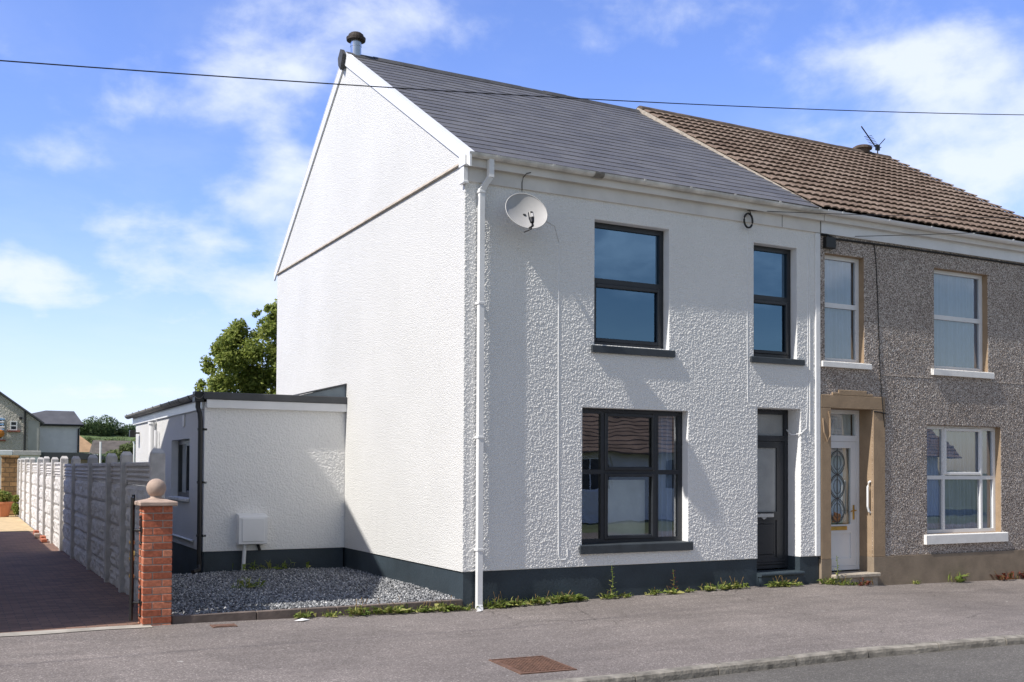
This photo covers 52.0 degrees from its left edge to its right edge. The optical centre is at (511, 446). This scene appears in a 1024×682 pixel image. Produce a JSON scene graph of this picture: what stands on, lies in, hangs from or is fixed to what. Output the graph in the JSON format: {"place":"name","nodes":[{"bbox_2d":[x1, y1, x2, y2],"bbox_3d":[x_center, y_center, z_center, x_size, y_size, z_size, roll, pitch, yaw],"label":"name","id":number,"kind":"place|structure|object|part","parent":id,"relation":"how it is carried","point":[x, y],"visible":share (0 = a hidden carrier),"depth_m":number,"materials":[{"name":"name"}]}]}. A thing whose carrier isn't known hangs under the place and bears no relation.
{"place":"outdoors","nodes":[
{"label":"outdoors","id":0,"kind":"place"},
{"bbox_2d":[0,515,33,531],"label":"patio","id":1,"kind":"structure","parent":0,"point":[13,523],"depth_m":31.52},
{"bbox_2d":[0,489,13,516],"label":"plant pot","id":2,"kind":"object","parent":1,"relation":"on","point":[5,506],"visible":1,"depth_m":36.74,"materials":[{"name":"ceramic"}]},
{"bbox_2d":[0,455,19,515],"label":"stone wall","id":3,"kind":"structure","parent":1,"relation":"on","point":[8,473],"depth_m":37.92,"materials":[{"name":"beige stone"}]},
{"bbox_2d":[11,495,19,515],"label":"shrub","id":4,"kind":"object","parent":1,"relation":"on","point":[15,506],"visible":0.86,"depth_m":37.52,"materials":[{"name":"green plant"}]},
{"bbox_2d":[0,392,44,450],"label":"roughcast house","id":5,"kind":"structure","parent":0,"point":[20,428],"depth_m":78.26,"materials":[{"name":"grey concrete"}]},
{"bbox_2d":[0,417,5,440],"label":"window","id":6,"kind":"structure","parent":5,"relation":"in","point":[2,433],"depth_m":77.54,"materials":[{"name":"white plastic"}]},
{"bbox_2d":[7,421,19,431],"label":"window","id":7,"kind":"structure","parent":5,"relation":"in","point":[13,424],"depth_m":78.11,"materials":[{"name":"white plastic"}]},
{"bbox_2d":[32,410,83,452],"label":"hipped house","id":8,"kind":"structure","parent":0,"point":[59,431],"depth_m":88.07,"materials":[{"name":"grey concrete"}]},
{"bbox_2d":[0,532,139,632],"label":"driveway","id":9,"kind":"structure","parent":0,"point":[47,585],"depth_m":13.87,"materials":[{"name":"brick"}]},
{"bbox_2d":[17,448,164,600],"bbox_3d":[-10.952,1.276,24.990,0.155,2.178,29.674,1,-1,-28],"label":"concrete fence","id":10,"kind":"object","parent":9,"relation":"on","point":[65,507],"visible":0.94,"depth_m":17.49,"materials":[{"name":"concrete"}]},
{"bbox_2d":[129,495,134,620],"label":"iron gate","id":11,"kind":"structure","parent":9,"relation":"on","point":[132,552],"depth_m":10.89,"materials":[{"name":"black metal"}]},
{"bbox_2d":[132,479,177,625],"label":"gate pillar","id":12,"kind":"structure","parent":9,"relation":"on","point":[154,602],"depth_m":10.89,"materials":[{"name":"red brick"}]},
{"bbox_2d":[79,436,91,453],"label":"tan roofed house","id":13,"kind":"structure","parent":0,"point":[84,446],"depth_m":123.04,"materials":[{"name":"beige"}]},
{"bbox_2d":[80,434,135,440],"bbox_3d":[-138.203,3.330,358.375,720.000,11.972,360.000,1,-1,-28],"label":"hill","id":14,"kind":"structure","parent":0,"point":[112,436],"depth_m":256.71,"materials":[{"name":"green plant"}]},
{"bbox_2d":[80,414,135,435],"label":"wood","id":15,"kind":"object","parent":14,"relation":"on","point":[107,427],"visible":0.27,"depth_m":258.68,"materials":[{"name":"green plant"}]},
{"bbox_2d":[84,436,133,443],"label":"scrub","id":16,"kind":"object","parent":14,"relation":"on","point":[88,439],"visible":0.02,"depth_m":233.08,"materials":[{"name":"green plant"}]},
{"bbox_2d":[89,440,130,483],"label":"brown roofed house","id":17,"kind":"structure","parent":0,"point":[107,445],"depth_m":106.98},
{"bbox_2d":[171,566,455,614],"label":"gravel","id":18,"kind":"structure","parent":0,"point":[389,595],"depth_m":13.29,"materials":[{"name":"grey gravel"}]},
{"bbox_2d":[231,576,266,587],"bbox_3d":[-3.389,1.743,13.537,0.494,0.167,0.270,1,-1,-28],"label":"weed","id":19,"kind":"object","parent":18,"relation":"on","point":[249,584],"visible":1,"depth_m":13.54,"materials":[{"name":"green plant"}]},
{"bbox_2d":[232,559,309,570],"bbox_3d":[-3.547,1.744,15.611,1.228,0.185,0.266,1,-1,-28],"label":"weed","id":20,"kind":"object","parent":18,"relation":"on","point":[284,565],"visible":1,"depth_m":15.57,"materials":[{"name":"green plant"}]},
{"bbox_2d":[0,579,1023,681],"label":"pavement","id":21,"kind":"structure","parent":0,"point":[605,636],"depth_m":10.72,"materials":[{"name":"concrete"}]},
{"bbox_2d":[0,624,151,635],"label":"driveway threshold","id":22,"kind":"object","parent":21,"relation":"on","point":[65,630],"visible":1,"depth_m":10.46,"materials":[{"name":"concrete"}]},
{"bbox_2d":[210,623,237,627],"bbox_3d":[-3.007,1.880,10.947,0.250,0.040,0.170,1,-1,-28],"label":"stopcock cover","id":23,"kind":"object","parent":21,"relation":"on","point":[223,625],"visible":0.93,"depth_m":10.92,"materials":[{"name":"metal"}]},
{"bbox_2d":[293,609,315,617],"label":"weed","id":24,"kind":"object","parent":21,"relation":"on","point":[299,615],"visible":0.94,"depth_m":11.56,"materials":[{"name":"green plant"}]},
{"bbox_2d":[171,599,462,623],"bbox_3d":[-2.089,1.942,11.780,3.355,0.278,0.075,1,-1,-28],"label":"garden edging","id":25,"kind":"object","parent":21,"relation":"on","point":[239,616],"visible":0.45,"depth_m":11.51,"materials":[{"name":"concrete"}]},
{"bbox_2d":[321,610,343,616],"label":"weed","id":26,"kind":"object","parent":21,"relation":"on","point":[331,614],"visible":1,"depth_m":11.71,"materials":[{"name":"green plant"}]},
{"bbox_2d":[344,598,378,616],"bbox_3d":[-1.697,1.815,11.882,0.222,0.204,0.495,-1,-2,41],"label":"weed","id":27,"kind":"object","parent":21,"relation":"on","point":[358,611],"visible":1,"depth_m":11.85,"materials":[{"name":"green plant"}]},
{"bbox_2d":[368,607,386,614],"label":"weed","id":28,"kind":"object","parent":21,"relation":"on","point":[378,612],"visible":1,"depth_m":11.96,"materials":[{"name":"green plant"}]},
{"bbox_2d":[378,596,410,613],"bbox_3d":[-1.357,1.829,12.059,0.482,0.200,0.240,1,-1,-28],"label":"weed","id":29,"kind":"object","parent":21,"relation":"on","point":[400,608],"visible":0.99,"depth_m":12.05,"materials":[{"name":"green plant"}]},
{"bbox_2d":[401,605,421,612],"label":"weed","id":30,"kind":"object","parent":21,"relation":"on","point":[412,610],"visible":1,"depth_m":12.15,"materials":[{"name":"green plant"}]},
{"bbox_2d":[416,602,437,611],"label":"weed","id":31,"kind":"object","parent":21,"relation":"on","point":[429,608],"visible":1,"depth_m":12.25,"materials":[{"name":"green plant"}]},
{"bbox_2d":[433,595,457,611],"bbox_3d":[-0.798,1.851,12.348,0.385,0.191,0.227,1,-1,-12],"label":"weed","id":32,"kind":"object","parent":21,"relation":"on","point":[444,608],"visible":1,"depth_m":12.34,"materials":[{"name":"green plant"}]},
{"bbox_2d":[448,603,463,610],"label":"weed","id":33,"kind":"object","parent":21,"relation":"on","point":[456,608],"visible":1,"depth_m":12.43,"materials":[{"name":"green plant"}]},
{"bbox_2d":[458,604,478,609],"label":"weed","id":34,"kind":"object","parent":21,"relation":"on","point":[466,608],"visible":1,"depth_m":12.47,"materials":[{"name":"green plant"}]},
{"bbox_2d":[483,597,509,608],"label":"weed","id":35,"kind":"object","parent":21,"relation":"on","point":[488,605],"visible":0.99,"depth_m":12.63,"materials":[{"name":"green plant"}]},
{"bbox_2d":[483,591,517,607],"bbox_3d":[-0.132,1.855,12.708,0.504,0.201,0.208,1,-1,-16],"label":"weed","id":36,"kind":"object","parent":21,"relation":"on","point":[507,602],"visible":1,"depth_m":12.70,"materials":[{"name":"green plant"}]},
{"bbox_2d":[509,596,523,606],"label":"weed","id":37,"kind":"object","parent":21,"relation":"on","point":[519,602],"visible":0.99,"depth_m":12.80,"materials":[{"name":"green plant"}]},
{"bbox_2d":[512,597,537,605],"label":"weed","id":38,"kind":"object","parent":21,"relation":"on","point":[526,602],"visible":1,"depth_m":12.86,"materials":[{"name":"green plant"}]},
{"bbox_2d":[489,655,576,674],"bbox_3d":[0.183,1.994,9.510,0.570,0.068,0.630,1,-1,-28],"label":"inspection cover","id":39,"kind":"object","parent":21,"relation":"on","point":[530,665],"visible":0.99,"depth_m":9.48,"materials":[{"name":"metal"}]},
{"bbox_2d":[528,592,551,604],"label":"weed","id":40,"kind":"object","parent":21,"relation":"on","point":[541,600],"visible":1,"depth_m":12.94,"materials":[{"name":"green plant"}]},
{"bbox_2d":[547,590,570,602],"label":"weed","id":41,"kind":"object","parent":21,"relation":"on","point":[557,598],"visible":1,"depth_m":13.05,"materials":[{"name":"green plant"}]},
{"bbox_2d":[553,592,586,602],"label":"weed","id":42,"kind":"object","parent":21,"relation":"on","point":[571,597],"visible":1,"depth_m":13.14,"materials":[{"name":"green plant"}]},
{"bbox_2d":[596,589,618,598],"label":"weed","id":43,"kind":"object","parent":21,"relation":"on","point":[609,596],"visible":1,"depth_m":13.42,"materials":[{"name":"green plant"}]},
{"bbox_2d":[600,566,620,598],"bbox_3d":[1.284,1.746,13.482,0.430,0.421,0.176,1,-1,-28],"label":"weed","id":44,"kind":"object","parent":21,"relation":"on","point":[612,586],"visible":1,"depth_m":13.48,"materials":[{"name":"green plant"}]},
{"bbox_2d":[620,592,633,597],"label":"weed","id":45,"kind":"object","parent":21,"relation":"on","point":[626,595],"visible":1,"depth_m":13.55,"materials":[{"name":"green plant"}]},
{"bbox_2d":[644,587,665,595],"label":"weed","id":46,"kind":"object","parent":21,"relation":"on","point":[656,592],"visible":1,"depth_m":13.75,"materials":[{"name":"green plant"}]},
{"bbox_2d":[664,572,684,593],"bbox_3d":[2.111,1.795,13.901,0.358,0.321,0.191,1,-1,-28],"label":"weed","id":47,"kind":"object","parent":21,"relation":"on","point":[673,588],"visible":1,"depth_m":13.91,"materials":[{"name":"green plant"}]},
{"bbox_2d":[697,583,715,591],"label":"weed","id":48,"kind":"object","parent":21,"relation":"on","point":[707,588],"visible":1,"depth_m":14.18,"materials":[{"name":"green plant"}]},
{"bbox_2d":[718,580,736,589],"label":"weed","id":49,"kind":"object","parent":21,"relation":"on","point":[721,586],"visible":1,"depth_m":14.28,"materials":[{"name":"green plant"}]},
{"bbox_2d":[725,576,748,588],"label":"weed","id":50,"kind":"object","parent":21,"relation":"on","point":[740,586],"visible":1,"depth_m":14.40,"materials":[{"name":"green plant"}]},
{"bbox_2d":[765,576,785,586],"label":"weed","id":51,"kind":"object","parent":21,"relation":"on","point":[777,583],"visible":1,"depth_m":14.62,"materials":[{"name":"green plant"}]},
{"bbox_2d":[778,577,792,586],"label":"weed","id":52,"kind":"object","parent":21,"relation":"on","point":[786,584],"visible":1,"depth_m":14.70,"materials":[{"name":"green plant"}]},
{"bbox_2d":[788,578,802,585],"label":"weed","id":53,"kind":"object","parent":21,"relation":"on","point":[796,583],"visible":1,"depth_m":14.80,"materials":[{"name":"green plant"}]},
{"bbox_2d":[816,577,835,583],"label":"weed","id":54,"kind":"object","parent":21,"relation":"on","point":[826,582],"visible":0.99,"depth_m":15.16,"materials":[{"name":"green plant"}]},
{"bbox_2d":[831,556,841,584],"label":"weed","id":55,"kind":"object","parent":21,"relation":"on","point":[834,582],"visible":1,"depth_m":15.21,"materials":[{"name":"green plant"}]},
{"bbox_2d":[838,577,852,585],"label":"weed","id":56,"kind":"object","parent":21,"relation":"on","point":[844,582],"visible":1,"depth_m":15.20,"materials":[{"name":"green plant"}]},
{"bbox_2d":[858,578,872,585],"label":"weed","id":57,"kind":"object","parent":21,"relation":"on","point":[863,582],"visible":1,"depth_m":15.39,"materials":[{"name":"red plant"}]},
{"bbox_2d":[948,572,968,582],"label":"weed","id":58,"kind":"object","parent":21,"relation":"on","point":[957,578],"visible":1,"depth_m":16.44,"materials":[{"name":"green plant"}]},
{"bbox_2d":[990,571,1017,580],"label":"weed","id":59,"kind":"object","parent":21,"relation":"on","point":[1003,576],"visible":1,"depth_m":16.95,"materials":[{"name":"red plant"}]},
{"bbox_3d":[-9.696,-0.404,5.291,0.220,5.000,0.220,1,-1,-28],"label":"telegraph pole","id":60,"kind":"object","parent":21,"relation":"on","visible":0},
{"bbox_2d":[0,60,1023,114],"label":"overhead cable","id":61,"kind":"object","parent":60,"relation":"attached to","point":[464,91],"visible":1,"depth_m":10.56,"materials":[{"name":"black rubber"}]},
{"bbox_2d":[0,0,1023,427],"label":"sky","id":62,"kind":"structure","parent":0,"point":[143,214],"materials":[{"name":"blue"}]},
{"bbox_2d":[668,644,1023,681],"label":"road","id":63,"kind":"structure","parent":0,"point":[1005,663],"depth_m":9.72,"materials":[{"name":"grey asphalt"}]},
{"label":"ground","id":64,"kind":"structure","parent":0,"visible":0},
{"bbox_2d":[0,450,40,488],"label":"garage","id":65,"kind":"structure","parent":64,"relation":"on","point":[30,454],"depth_m":62.86,"materials":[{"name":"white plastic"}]},
{"bbox_2d":[40,452,103,480],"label":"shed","id":66,"kind":"structure","parent":64,"relation":"on","point":[82,456],"depth_m":64.22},
{"bbox_2d":[77,452,105,462],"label":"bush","id":67,"kind":"object","parent":64,"relation":"on","point":[104,461],"visible":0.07,"depth_m":68.56,"materials":[{"name":"green plant"}]},
{"bbox_2d":[105,438,135,461],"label":"bush","id":68,"kind":"object","parent":64,"relation":"on","point":[127,447],"visible":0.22,"depth_m":67.40,"materials":[{"name":"green plant"}]},
{"bbox_2d":[274,31,827,609],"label":"white house","id":69,"kind":"structure","parent":64,"relation":"on","point":[620,379],"depth_m":14.22,"materials":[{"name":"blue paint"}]},
{"bbox_2d":[505,193,558,241],"bbox_3d":[0.270,-2.804,12.855,0.412,0.527,1.016,0,-1,24],"label":"satellite dish","id":70,"kind":"object","parent":69,"relation":"attached to","point":[527,211],"visible":1,"depth_m":12.70,"materials":[{"name":"grey metal"}]},
{"bbox_2d":[591,222,674,357],"bbox_3d":[1.559,-2.054,13.846,1.305,1.718,0.230,1,-1,-28],"label":"window","id":71,"kind":"structure","parent":69,"relation":"in","point":[628,261],"depth_m":13.92,"materials":[{"name":"blue glass"}]},
{"bbox_2d":[579,408,692,553],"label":"window","id":72,"kind":"structure","parent":69,"relation":"in","point":[621,503],"depth_m":13.99,"materials":[{"name":"black glass"}]},
{"bbox_2d":[757,409,787,568],"bbox_3d":[3.665,0.614,15.143,0.796,2.293,0.116,1,-1,-28],"label":"door","id":73,"kind":"structure","parent":69,"relation":"in","point":[772,462],"depth_m":15.20,"materials":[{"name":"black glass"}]},
{"bbox_2d":[750,245,804,365],"bbox_3d":[3.736,-2.012,14.997,0.980,1.688,0.230,1,-1,-28],"label":"window","id":74,"kind":"structure","parent":69,"relation":"in","point":[772,266],"depth_m":15.08,"materials":[{"name":"blue glass"}]},
{"bbox_2d":[536,634,1023,681],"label":"kerb","id":75,"kind":"structure","parent":64,"relation":"on","point":[692,671],"depth_m":10.00,"materials":[{"name":"concrete"}]},
{"bbox_2d":[636,106,1023,585],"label":"terraced house","id":76,"kind":"structure","parent":64,"relation":"on","point":[922,403],"depth_m":16.50,"materials":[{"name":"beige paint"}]},
{"bbox_2d":[831,409,858,570],"bbox_3d":[4.896,0.656,15.798,0.846,2.410,0.181,1,-1,-28],"label":"door","id":77,"kind":"structure","parent":76,"relation":"in","point":[844,446],"depth_m":15.90,"materials":[{"name":"white plastic"}]},
{"bbox_2d":[820,255,871,369],"bbox_3d":[4.891,-1.990,15.625,0.980,1.673,0.289,1,-1,-28],"label":"window","id":78,"kind":"structure","parent":76,"relation":"in","point":[839,307],"depth_m":15.75,"materials":[{"name":"grey glass"}]},
{"bbox_2d":[861,126,884,152],"bbox_3d":[7.530,-6.299,22.054,0.736,0.711,0.313,2,-2,-44],"label":"television aerial","id":79,"kind":"object","parent":76,"relation":"attached to","point":[877,147],"visible":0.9,"depth_m":22.18,"materials":[{"name":"grey metal"}]},
{"bbox_2d":[931,270,993,378],"bbox_3d":[7.123,-1.944,16.805,1.410,1.688,0.290,1,-1,-28],"label":"window","id":80,"kind":"structure","parent":76,"relation":"in","point":[957,296],"depth_m":16.95,"materials":[{"name":"grey glass"}]},
{"bbox_2d":[924,425,1007,544],"bbox_3d":[7.175,0.609,16.784,1.900,1.853,0.290,1,-1,-28],"label":"window","id":81,"kind":"structure","parent":76,"relation":"in","point":[958,477],"depth_m":16.90,"materials":[{"name":"white plastic"}]},
{"label":"back garden ground","id":82,"kind":"structure","parent":0,"visible":0},
{"bbox_2d":[99,442,101,462],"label":"white post","id":83,"kind":"object","parent":82,"relation":"on","point":[100,453],"visible":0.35,"depth_m":52.81,"materials":[{"name":"plastic"}]},
{"bbox_2d":[133,441,134,461],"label":"white post","id":84,"kind":"object","parent":82,"relation":"on","point":[133,451],"visible":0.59,"depth_m":53.58,"materials":[{"name":"plastic"}]},
{"bbox_2d":[193,298,276,393],"bbox_3d":[-6.519,-1.147,32.388,6.205,7.334,3.020,1,-1,-28],"label":"tree","id":85,"kind":"object","parent":82,"relation":"on","point":[237,353],"visible":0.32,"depth_m":31.23,"materials":[{"name":"green plant"}]},
{"bbox_2d":[125,383,346,573],"bbox_3d":[-5.288,0.641,18.947,2.350,3.162,7.249,1,-1,-28],"label":"house extension","id":86,"kind":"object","parent":82,"relation":"on","point":[278,460],"visible":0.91,"depth_m":15.99,"materials":[{"name":"white paint"}]},
{"bbox_2d":[168,439,189,501],"bbox_3d":[-5.340,0.386,17.085,0.210,0.988,1.640,1,-1,-28],"label":"window","id":87,"kind":"structure","parent":86,"relation":"in","point":[183,445],"depth_m":17.45,"materials":[{"name":"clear glass"}]},
{"bbox_2d":[236,513,267,570],"bbox_3d":[-3.870,1.429,15.610,0.420,0.856,0.205,1,-1,-28],"label":"meter cabinet","id":88,"kind":"object","parent":86,"relation":"attached to","point":[251,528],"visible":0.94,"depth_m":15.54,"materials":[{"name":"white plastic"}]},
{"bbox_3d":[-3.825,1.239,15.530,0.330,0.340,0.015,1,-1,-28],"label":"door","id":89,"kind":"part","parent":88,"relation":"part of","materials":[{"name":"white plastic"}]},
{"bbox_3d":[11.984,-1.762,17.823,0.400,8.500,0.290,1,-1,-28],"label":"telegraph pole","id":90,"kind":"object","parent":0,"visible":0},
{"bbox_2d":[748,210,1023,217],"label":"telephone wire","id":91,"kind":"object","parent":90,"relation":"attached to","point":[892,215],"visible":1,"depth_m":15.48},
{"bbox_2d":[855,230,1023,236],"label":"telephone wire","id":92,"kind":"object","parent":90,"relation":"attached to","point":[944,233],"visible":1,"depth_m":16.09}
]}

